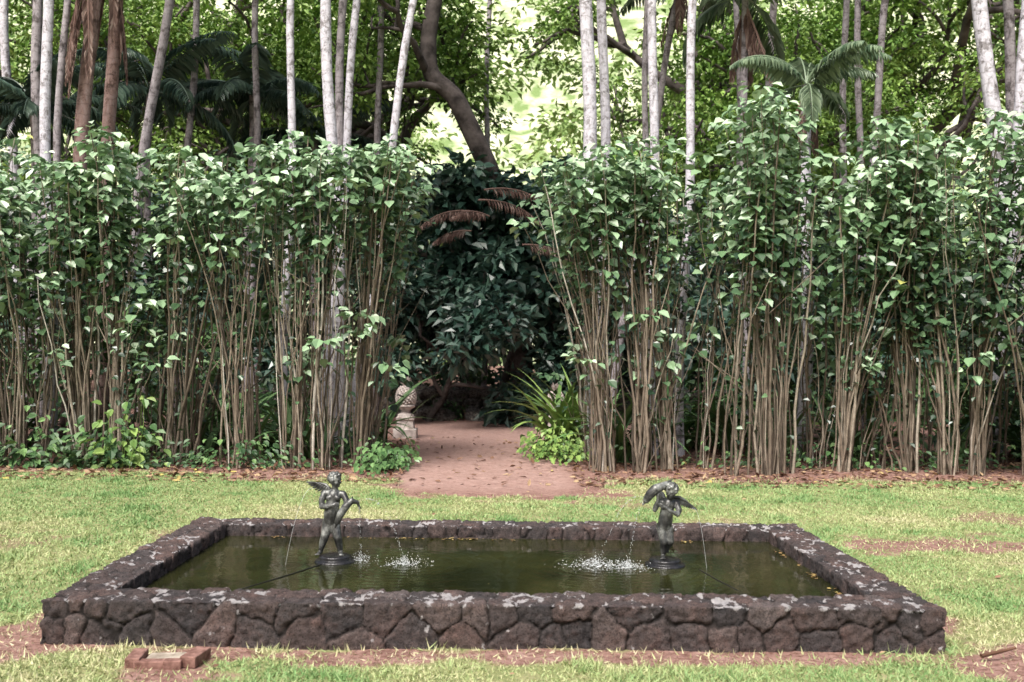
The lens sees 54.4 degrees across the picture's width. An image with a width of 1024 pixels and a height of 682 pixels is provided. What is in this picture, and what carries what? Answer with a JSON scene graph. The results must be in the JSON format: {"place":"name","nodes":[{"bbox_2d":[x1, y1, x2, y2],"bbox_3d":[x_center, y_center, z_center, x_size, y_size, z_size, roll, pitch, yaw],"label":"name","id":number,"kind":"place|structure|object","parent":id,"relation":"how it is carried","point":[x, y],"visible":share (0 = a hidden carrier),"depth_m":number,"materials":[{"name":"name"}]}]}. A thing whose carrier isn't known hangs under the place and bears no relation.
{"place":"outdoors","nodes":[
{"label":"outdoors","id":0,"kind":"place"},
{"bbox_2d":[402,146,597,328],"bbox_3d":[-0.198,-2.498,25.197,5.418,4.675,3.476,1,-1,-1],"label":"broadleaf shrub","id":1,"kind":"object","parent":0,"point":[462,186],"visible":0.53,"depth_m":24.54,"materials":[{"name":"green plant"}]},
{"bbox_2d":[420,188,566,259],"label":"fallen dry fronds","id":2,"kind":"object","parent":1,"relation":"on","point":[458,215],"visible":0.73,"depth_m":23.76,"materials":[{"name":"brown plant"}]},
{"bbox_2d":[0,0,1018,372],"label":"hillside","id":3,"kind":"structure","parent":0,"point":[530,102],"depth_m":111.02,"materials":[{"name":"green plant"}]},
{"bbox_2d":[0,360,1023,681],"bbox_3d":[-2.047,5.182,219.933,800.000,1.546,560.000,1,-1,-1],"label":"ground","id":4,"kind":"structure","parent":0,"point":[456,438],"depth_m":9.94,"materials":[{"name":"green plant"}]},
{"bbox_2d":[0,0,22,397],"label":"palm tree","id":5,"kind":"object","parent":4,"relation":"on","point":[4,42],"visible":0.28,"depth_m":23.92,"materials":[{"name":"grey plant"}]},
{"bbox_2d":[0,400,74,451],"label":"crinum lily","id":6,"kind":"object","parent":4,"relation":"on","point":[33,431],"visible":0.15,"depth_m":16.16,"materials":[{"name":"green plant"}]},
{"bbox_2d":[31,0,45,414],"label":"palm tree","id":7,"kind":"object","parent":4,"relation":"on","point":[36,30],"visible":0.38,"depth_m":20.91,"materials":[{"name":"grey plant"}]},
{"bbox_2d":[0,346,92,438],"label":"crinum lily","id":8,"kind":"object","parent":4,"relation":"on","point":[59,410],"visible":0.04,"depth_m":17.28,"materials":[{"name":"green plant"}]},
{"bbox_2d":[39,0,58,444],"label":"palm tree","id":9,"kind":"object","parent":4,"relation":"on","point":[45,87],"visible":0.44,"depth_m":16.53,"materials":[{"name":"grey plant"}]},
{"bbox_2d":[40,0,70,427],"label":"palm tree","id":10,"kind":"object","parent":4,"relation":"on","point":[60,84],"visible":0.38,"depth_m":17.95,"materials":[{"name":"grey plant"}]},
{"bbox_2d":[0,53,141,422],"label":"palm tree","id":11,"kind":"object","parent":4,"relation":"on","point":[16,97],"visible":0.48,"depth_m":21.90,"materials":[{"name":"green plant"}]},
{"bbox_2d":[58,0,100,446],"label":"palm tree","id":12,"kind":"object","parent":4,"relation":"on","point":[83,104],"visible":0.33,"depth_m":17.11,"materials":[{"name":"red plant"}]},
{"bbox_2d":[0,399,173,470],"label":"pothos vine","id":13,"kind":"object","parent":4,"relation":"on","point":[114,452],"visible":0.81,"depth_m":13.86,"materials":[{"name":"green plant"}]},
{"bbox_2d":[0,397,176,469],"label":"pothos vine","id":14,"kind":"object","parent":4,"relation":"on","point":[22,452],"visible":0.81,"depth_m":13.92,"materials":[{"name":"green plant"}]},
{"bbox_2d":[97,13,119,443],"bbox_3d":[-7.184,-5.562,17.874,4.102,14.903,3.764,0,-1,35],"label":"palm tree","id":15,"kind":"object","parent":4,"relation":"on","point":[111,88],"visible":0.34,"depth_m":17.93,"materials":[{"name":"red plant"}]},
{"bbox_2d":[64,0,127,99],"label":"hanging dry fronds","id":16,"kind":"object","parent":15,"relation":"attached to","point":[85,16],"visible":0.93,"depth_m":16.92,"materials":[{"name":"brown plant"}]},
{"bbox_2d":[0,0,231,280],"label":"monkeypod tree","id":17,"kind":"object","parent":4,"relation":"on","point":[20,75],"visible":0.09,"depth_m":32.89,"materials":[{"name":"green plant"}]},
{"bbox_2d":[78,395,170,469],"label":"pothos vine","id":18,"kind":"object","parent":4,"relation":"on","point":[135,458],"visible":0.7,"depth_m":13.85,"materials":[{"name":"green plant"}]},
{"bbox_2d":[56,384,232,451],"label":"crinum lily","id":19,"kind":"object","parent":4,"relation":"on","point":[154,417],"visible":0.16,"depth_m":16.11,"materials":[{"name":"green plant"}]},
{"bbox_2d":[119,0,173,381],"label":"palm tree","id":20,"kind":"object","parent":4,"relation":"on","point":[148,121],"visible":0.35,"depth_m":19.96,"materials":[{"name":"grey plant"}]},
{"bbox_2d":[67,31,245,421],"bbox_3d":[-8.705,-2.646,23.952,4.488,9.250,4.493,1,-1,-1],"label":"palm tree","id":21,"kind":"object","parent":4,"relation":"on","point":[173,85],"visible":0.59,"depth_m":23.81,"materials":[{"name":"green plant"}]},
{"bbox_2d":[124,646,210,669],"bbox_3d":[-1.801,1.661,5.204,0.403,0.074,0.232,1,-1,-3],"label":"brick drain surround","id":22,"kind":"object","parent":4,"relation":"on","point":[194,657],"visible":0.98,"depth_m":5.13,"materials":[{"name":"brick"}]},
{"bbox_2d":[173,0,199,407],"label":"palm tree","id":23,"kind":"object","parent":4,"relation":"on","point":[194,79],"visible":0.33,"depth_m":24.00,"materials":[{"name":"grey plant"}]},
{"bbox_2d":[125,373,278,455],"bbox_3d":[-5.328,1.156,15.820,2.357,1.330,2.586,2,-1,-45],"label":"crinum lily","id":24,"kind":"object","parent":4,"relation":"on","point":[210,440],"visible":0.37,"depth_m":15.63,"materials":[{"name":"green plant"}]},
{"bbox_2d":[0,0,432,366],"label":"monkeypod tree","id":25,"kind":"object","parent":4,"relation":"on","point":[17,7],"visible":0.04,"depth_m":40.19,"materials":[{"name":"green plant"}]},
{"bbox_2d":[146,388,291,447],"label":"crinum lily","id":26,"kind":"object","parent":4,"relation":"on","point":[219,416],"visible":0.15,"depth_m":17.56,"materials":[{"name":"green plant"}]},
{"bbox_2d":[0,120,442,470],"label":"shrub hedge","id":27,"kind":"object","parent":4,"relation":"on","point":[381,184],"visible":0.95,"depth_m":14.36,"materials":[{"name":"green plant"}]},
{"bbox_2d":[45,426,417,469],"bbox_3d":[-3.976,1.538,14.221,5.249,0.650,1.136,1,-1,-1],"label":"groundcover plant","id":28,"kind":"object","parent":4,"relation":"on","point":[205,458],"visible":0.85,"depth_m":14.14,"materials":[{"name":"green plant"}]},
{"bbox_2d":[164,386,316,446],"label":"crinum lily","id":29,"kind":"object","parent":4,"relation":"on","point":[242,412],"visible":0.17,"depth_m":17.44,"materials":[{"name":"green plant"}]},
{"bbox_2d":[197,398,291,457],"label":"crinum lily","id":30,"kind":"object","parent":4,"relation":"on","point":[272,427],"visible":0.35,"depth_m":15.65,"materials":[{"name":"green plant"}]},
{"bbox_2d":[168,42,325,415],"bbox_3d":[-6.589,-2.634,25.085,4.063,9.327,3.828,1,-1,-25],"label":"palm tree","id":31,"kind":"object","parent":4,"relation":"on","point":[272,83],"visible":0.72,"depth_m":24.67,"materials":[{"name":"green plant"}]},
{"bbox_2d":[248,0,260,419],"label":"palm tree","id":32,"kind":"object","parent":4,"relation":"on","point":[256,98],"visible":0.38,"depth_m":23.99,"materials":[{"name":"grey plant"}]},
{"bbox_2d":[279,0,295,419],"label":"palm tree","id":33,"kind":"object","parent":4,"relation":"on","point":[290,66],"visible":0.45,"depth_m":17.18,"materials":[{"name":"grey plant"}]},
{"bbox_2d":[64,0,518,375],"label":"monkeypod tree","id":34,"kind":"object","parent":4,"relation":"on","point":[409,99],"visible":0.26,"depth_m":29.33,"materials":[{"name":"green plant"}]},
{"bbox_2d":[61,0,532,389],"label":"monkeypod tree","id":35,"kind":"object","parent":4,"relation":"on","point":[454,73],"visible":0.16,"depth_m":29.96,"materials":[{"name":"green plant"}]},
{"bbox_2d":[207,358,408,459],"bbox_3d":[-3.134,1.038,15.600,3.148,1.616,2.705,1,-1,-1],"label":"crinum lily","id":36,"kind":"object","parent":4,"relation":"on","point":[289,431],"visible":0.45,"depth_m":15.45,"materials":[{"name":"green plant"}]},
{"bbox_2d":[225,91,403,408],"bbox_3d":[-5.345,-2.345,27.046,4.515,8.850,4.254,0,-1,39],"label":"palm tree","id":37,"kind":"object","parent":4,"relation":"on","point":[279,134],"visible":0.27,"depth_m":26.67,"materials":[{"name":"green plant"}]},
{"bbox_2d":[320,0,348,442],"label":"palm tree","id":38,"kind":"object","parent":4,"relation":"on","point":[327,75],"visible":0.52,"depth_m":16.75,"materials":[{"name":"grey plant"}]},
{"bbox_2d":[328,0,346,423],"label":"palm tree","id":39,"kind":"object","parent":4,"relation":"on","point":[339,84],"visible":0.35,"depth_m":18.98,"materials":[{"name":"grey plant"}]},
{"bbox_2d":[318,0,360,415],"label":"palm tree","id":40,"kind":"object","parent":4,"relation":"on","point":[348,105],"visible":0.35,"depth_m":17.98,"materials":[{"name":"grey plant"}]},
{"bbox_2d":[304,412,402,464],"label":"groundcover plant","id":41,"kind":"object","parent":4,"relation":"on","point":[347,451],"visible":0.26,"depth_m":16.07,"materials":[{"name":"green plant"}]},
{"bbox_2d":[373,5,383,417],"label":"palm tree","id":42,"kind":"object","parent":4,"relation":"on","point":[377,118],"visible":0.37,"depth_m":25.02,"materials":[{"name":"grey plant"}]},
{"bbox_2d":[338,432,421,477],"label":"groundcover plant","id":43,"kind":"object","parent":4,"relation":"on","point":[381,459],"visible":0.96,"depth_m":14.10,"materials":[{"name":"green plant"}]},
{"bbox_2d":[347,0,416,438],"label":"palm tree","id":44,"kind":"object","parent":4,"relation":"on","point":[395,118],"visible":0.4,"depth_m":17.29,"materials":[{"name":"grey plant"}]},
{"bbox_2d":[332,374,440,442],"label":"crinum lily","id":45,"kind":"object","parent":4,"relation":"on","point":[391,414],"visible":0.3,"depth_m":18.19,"materials":[{"name":"green plant"}]},
{"bbox_2d":[393,376,417,438],"bbox_3d":[-2.128,1.343,19.960,0.458,1.298,0.458,1,-1,-1],"label":"pineapple finial","id":46,"kind":"object","parent":4,"relation":"on","point":[407,405],"visible":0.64,"depth_m":19.80,"materials":[{"name":"stone"}]},
{"bbox_2d":[280,0,532,390],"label":"twisted tree","id":47,"kind":"object","parent":4,"relation":"on","point":[442,85],"visible":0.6,"depth_m":25.02,"materials":[{"name":"brown plant"}]},
{"bbox_2d":[417,406,457,420],"bbox_3d":[-1.950,1.983,25.951,1.078,0.521,0.705,5,-12,-12],"label":"boulder","id":48,"kind":"object","parent":4,"relation":"on","point":[443,415],"visible":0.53,"depth_m":25.70,"materials":[{"name":"black stone"}]},
{"bbox_2d":[345,240,567,427],"bbox_3d":[-1.268,0.142,24.649,5.281,5.713,6.205,0,-1,21],"label":"dark broadleaf tree","id":49,"kind":"object","parent":4,"relation":"on","point":[458,345],"visible":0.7,"depth_m":23.59,"materials":[{"name":"green plant"}]},
{"bbox_2d":[451,407,464,417],"bbox_3d":[-1.523,1.955,26.983,0.480,0.426,0.590,9,-16,0],"label":"stone","id":50,"kind":"object","parent":4,"relation":"on","point":[462,413],"visible":0.35,"depth_m":26.78,"materials":[{"name":"black stone"}]},
{"bbox_3d":[-1.599,1.685,26.964,0.676,0.454,0.557,0,-1,27],"label":"stone","id":51,"kind":"object","parent":50,"relation":"on","visible":0},
{"bbox_2d":[447,386,468,399],"bbox_3d":[-1.485,1.420,27.010,0.698,0.504,0.567,10,0,22],"label":"stone","id":52,"kind":"object","parent":51,"relation":"on","point":[458,392],"visible":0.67,"depth_m":26.79,"materials":[{"name":"black stone"}]},
{"bbox_2d":[465,406,486,420],"bbox_3d":[-0.961,2.011,26.155,0.605,0.447,0.924,9,9,-22],"label":"boulder","id":53,"kind":"object","parent":4,"relation":"on","point":[471,413],"visible":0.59,"depth_m":25.92,"materials":[{"name":"grey stone"}]},
{"bbox_2d":[481,0,491,407],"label":"palm tree","id":54,"kind":"object","parent":4,"relation":"on","point":[487,123],"visible":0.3,"depth_m":31.56,"materials":[{"name":"grey plant"}]},
{"bbox_2d":[40,516,946,654],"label":"stone garden pool","id":55,"kind":"structure","parent":4,"relation":"on","point":[869,610],"depth_m":5.54,"materials":[{"name":"grey stone"}]},
{"bbox_2d":[306,471,361,565],"bbox_3d":[-1.270,1.418,7.124,0.290,0.973,0.432,2,-1,-37],"label":"cherub fountain statue","id":56,"kind":"object","parent":55,"relation":"on","point":[334,512],"visible":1,"depth_m":7.07,"materials":[{"name":"grey metal"}]},
{"bbox_2d":[145,535,843,597],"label":"pool water","id":57,"kind":"structure","parent":55,"relation":"in","point":[530,567],"depth_m":6.95,"materials":[{"name":"liquid"}]},
{"bbox_2d":[285,488,706,572],"bbox_3d":[-0.101,1.327,7.072,2.962,0.529,0.428,1,-1,-1],"label":"fountain splash","id":58,"kind":"object","parent":57,"relation":"on","point":[596,562],"visible":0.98,"depth_m":7.06,"materials":[{"name":"white liquid"}]},
{"bbox_2d":[642,478,696,568],"bbox_3d":[1.104,1.462,7.147,0.345,0.947,0.342,0,-1,32],"label":"cherub fountain statue","id":59,"kind":"object","parent":55,"relation":"on","point":[669,503],"visible":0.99,"depth_m":7.08,"materials":[{"name":"grey metal"}]},
{"bbox_2d":[0,198,1011,407],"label":"background shrubs","id":60,"kind":"object","parent":4,"relation":"on","point":[490,374],"visible":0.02,"depth_m":32.88,"materials":[{"name":"green plant"}]},
{"bbox_2d":[0,163,1013,416],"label":"background shrubs","id":61,"kind":"object","parent":4,"relation":"on","point":[296,329],"visible":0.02,"depth_m":28.85,"materials":[{"name":"green plant"}]},
{"bbox_2d":[0,0,1020,364],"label":"distant trees","id":62,"kind":"object","parent":4,"relation":"on","point":[554,136],"visible":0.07,"depth_m":64.21,"materials":[{"name":"green plant"}]},
{"bbox_2d":[0,235,1023,447],"bbox_3d":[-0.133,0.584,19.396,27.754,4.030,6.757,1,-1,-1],"label":"undergrowth","id":63,"kind":"object","parent":4,"relation":"on","point":[265,313],"visible":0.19,"depth_m":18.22,"materials":[{"name":"green plant"}]},
{"bbox_2d":[0,434,1023,673],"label":"leaf litter","id":64,"kind":"object","parent":4,"relation":"on","point":[244,474],"visible":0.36,"depth_m":13.69,"materials":[{"name":"brown plant"}]},
{"bbox_2d":[226,395,812,423],"bbox_3d":[-0.137,1.974,26.974,16.097,1.167,3.125,1,-1,-1],"label":"groundcover","id":65,"kind":"object","parent":4,"relation":"on","point":[454,405],"visible":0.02,"depth_m":26.24,"materials":[{"name":"green plant"}]},
{"bbox_2d":[432,226,634,398],"bbox_3d":[0.595,-0.406,27.740,6.630,6.067,7.390,1,-1,-1],"label":"dark broadleaf tree","id":66,"kind":"object","parent":4,"relation":"on","point":[552,359],"visible":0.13,"depth_m":25.18,"materials":[{"name":"green plant"}]},
{"bbox_2d":[516,413,595,465],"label":"groundcover plant","id":67,"kind":"object","parent":4,"relation":"on","point":[538,449],"visible":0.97,"depth_m":15.96,"materials":[{"name":"green plant"}]},
{"bbox_2d":[485,363,631,451],"bbox_3d":[1.072,1.154,17.363,2.742,1.557,3.552,1,-1,9],"label":"crinum lily","id":68,"kind":"object","parent":4,"relation":"on","point":[556,413],"visible":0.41,"depth_m":16.98,"materials":[{"name":"green plant"}]},
{"bbox_2d":[503,368,634,430],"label":"crinum lily","id":69,"kind":"object","parent":4,"relation":"on","point":[552,395],"visible":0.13,"depth_m":18.38,"materials":[{"name":"green plant"}]},
{"bbox_2d":[579,0,598,451],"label":"palm tree","id":70,"kind":"object","parent":4,"relation":"on","point":[588,74],"visible":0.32,"depth_m":16.71,"materials":[{"name":"grey plant"}]},
{"bbox_2d":[597,0,612,440],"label":"palm tree","id":71,"kind":"object","parent":4,"relation":"on","point":[603,76],"visible":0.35,"depth_m":17.43,"materials":[{"name":"grey plant"}]},
{"bbox_2d":[534,204,713,390],"bbox_3d":[2.875,-0.714,25.609,4.137,6.076,5.247,1,-1,-27],"label":"dark broadleaf tree","id":72,"kind":"object","parent":4,"relation":"on","point":[624,353],"visible":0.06,"depth_m":24.61,"materials":[{"name":"green plant"}]},
{"bbox_2d":[544,378,712,462],"bbox_3d":[1.913,1.224,15.436,2.932,1.369,2.550,1,-1,-1],"label":"crinum lily","id":73,"kind":"object","parent":4,"relation":"on","point":[619,455],"visible":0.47,"depth_m":15.52,"materials":[{"name":"green plant"}]},
{"bbox_2d":[639,0,649,382],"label":"palm tree","id":74,"kind":"object","parent":4,"relation":"on","point":[645,130],"visible":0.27,"depth_m":20.05,"materials":[{"name":"grey plant"}]},
{"bbox_2d":[647,0,659,455],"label":"palm tree","id":75,"kind":"object","parent":4,"relation":"on","point":[653,80],"visible":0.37,"depth_m":17.03,"materials":[{"name":"grey plant"}]},
{"bbox_2d":[611,0,724,419],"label":"palm tree","id":76,"kind":"object","parent":4,"relation":"on","point":[678,9],"visible":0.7,"depth_m":21.05,"materials":[{"name":"grey plant"}]},
{"bbox_2d":[619,372,746,445],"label":"crinum lily","id":77,"kind":"object","parent":4,"relation":"on","point":[689,425],"visible":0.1,"depth_m":17.89,"materials":[{"name":"green plant"}]},
{"bbox_2d":[674,0,696,456],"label":"palm tree","id":78,"kind":"object","parent":4,"relation":"on","point":[690,89],"visible":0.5,"depth_m":16.93,"materials":[{"name":"white plant"}]},
{"bbox_2d":[658,394,746,450],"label":"crinum lily","id":79,"kind":"object","parent":4,"relation":"on","point":[691,443],"visible":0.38,"depth_m":17.85,"materials":[{"name":"green plant"}]},
{"bbox_2d":[733,0,743,376],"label":"palm tree","id":80,"kind":"object","parent":4,"relation":"on","point":[736,15],"visible":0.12,"depth_m":23.13,"materials":[{"name":"grey plant"}]},
{"bbox_2d":[682,0,810,446],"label":"palm tree","id":81,"kind":"object","parent":4,"relation":"on","point":[750,40],"visible":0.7,"depth_m":19.28,"materials":[{"name":"green plant"}]},
{"bbox_2d":[501,0,1004,327],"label":"monkeypod tree","id":82,"kind":"object","parent":4,"relation":"on","point":[621,44],"visible":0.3,"depth_m":41.28,"materials":[{"name":"green plant"}]},
{"bbox_2d":[681,389,834,458],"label":"crinum lily","id":83,"kind":"object","parent":4,"relation":"on","point":[728,425],"visible":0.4,"depth_m":16.84,"materials":[{"name":"green plant"}]},
{"bbox_2d":[507,81,1023,476],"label":"shrub hedge","id":84,"kind":"object","parent":4,"relation":"on","point":[765,247],"visible":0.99,"depth_m":14.49,"materials":[{"name":"green plant"}]},
{"bbox_2d":[755,0,777,408],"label":"palm tree","id":85,"kind":"object","parent":4,"relation":"on","point":[773,13],"visible":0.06,"depth_m":26.12,"materials":[{"name":"grey plant"}]},
{"bbox_2d":[563,428,1021,471],"bbox_3d":[5.513,1.669,15.206,9.430,0.668,1.723,1,-1,-1],"label":"groundcover plant","id":86,"kind":"object","parent":4,"relation":"on","point":[828,453],"visible":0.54,"depth_m":15.14,"materials":[{"name":"green plant"}]},
{"bbox_2d":[729,40,891,457],"bbox_3d":[5.117,-1.532,17.133,2.641,7.132,2.181,0,-1,22],"label":"palm tree","id":87,"kind":"object","parent":4,"relation":"on","point":[837,61],"visible":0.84,"depth_m":16.88,"materials":[{"name":"green plant"}]},
{"bbox_2d":[753,395,870,458],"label":"crinum lily","id":88,"kind":"object","parent":4,"relation":"on","point":[799,418],"visible":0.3,"depth_m":16.46,"materials":[{"name":"green plant"}]},
{"bbox_2d":[613,0,1021,331],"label":"monkeypod tree","id":89,"kind":"object","parent":4,"relation":"on","point":[716,62],"visible":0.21,"depth_m":39.73,"materials":[{"name":"green plant"}]},
{"bbox_2d":[635,0,1018,424],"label":"monkeypod tree","id":90,"kind":"object","parent":4,"relation":"on","point":[832,123],"visible":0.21,"depth_m":27.84,"materials":[{"name":"green plant"}]},
{"bbox_2d":[761,377,895,450],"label":"crinum lily","id":91,"kind":"object","parent":4,"relation":"on","point":[834,426],"visible":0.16,"depth_m":17.89,"materials":[{"name":"green plant"}]},
{"bbox_2d":[834,0,849,422],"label":"palm tree","id":92,"kind":"object","parent":4,"relation":"on","point":[844,40],"visible":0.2,"depth_m":24.12,"materials":[{"name":"grey plant"}]},
{"bbox_2d":[666,12,1023,405],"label":"monkeypod tree","id":93,"kind":"object","parent":4,"relation":"on","point":[898,58],"visible":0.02,"depth_m":38.00,"materials":[{"name":"green plant"}]},
{"bbox_2d":[854,0,866,429],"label":"palm tree","id":94,"kind":"object","parent":4,"relation":"on","point":[858,89],"visible":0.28,"depth_m":22.11,"materials":[{"name":"grey plant"}]},
{"bbox_2d":[798,392,934,459],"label":"crinum lily","id":95,"kind":"object","parent":4,"relation":"on","point":[857,440],"visible":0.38,"depth_m":16.48,"materials":[{"name":"green plant"}]},
{"bbox_2d":[853,0,887,356],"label":"palm tree","id":96,"kind":"object","parent":4,"relation":"on","point":[879,64],"visible":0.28,"depth_m":21.11,"materials":[{"name":"grey plant"}]},
{"bbox_2d":[880,411,1010,464],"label":"crinum lily","id":97,"kind":"object","parent":4,"relation":"on","point":[964,435],"visible":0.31,"depth_m":16.00,"materials":[{"name":"green plant"}]},
{"bbox_2d":[892,386,1020,457],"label":"crinum lily","id":98,"kind":"object","parent":4,"relation":"on","point":[1013,431],"visible":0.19,"depth_m":17.36,"materials":[{"name":"green plant"}]},
{"bbox_2d":[971,0,1023,435],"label":"palm tree","id":99,"kind":"object","parent":4,"relation":"on","point":[985,56],"visible":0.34,"depth_m":17.04,"materials":[{"name":"white plant"}]},
{"bbox_2d":[984,406,1023,455],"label":"crinum lily","id":100,"kind":"object","parent":4,"relation":"on","point":[1012,440],"visible":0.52,"depth_m":16.60,"materials":[{"name":"green plant"}]},
{"bbox_2d":[987,395,1023,459],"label":"crinum lily","id":101,"kind":"object","parent":4,"relation":"on","point":[1010,435],"visible":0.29,"depth_m":16.59,"materials":[{"name":"green plant"}]},
{"bbox_2d":[990,0,1023,454],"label":"palm tree","id":102,"kind":"object","parent":4,"relation":"on","point":[1019,93],"visible":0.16,"depth_m":18.08,"materials":[{"name":"grey plant"}]},
{"bbox_2d":[1003,0,1023,293],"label":"palm tree","id":103,"kind":"object","parent":4,"relation":"on","point":[1009,40],"visible":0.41,"depth_m":20.14,"materials":[{"name":"grey plant"}]},
{"bbox_2d":[0,467,1023,681],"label":"lawn grass","id":104,"kind":"structure","parent":0,"point":[330,675],"depth_m":8.99,"materials":[{"name":"green plant"}]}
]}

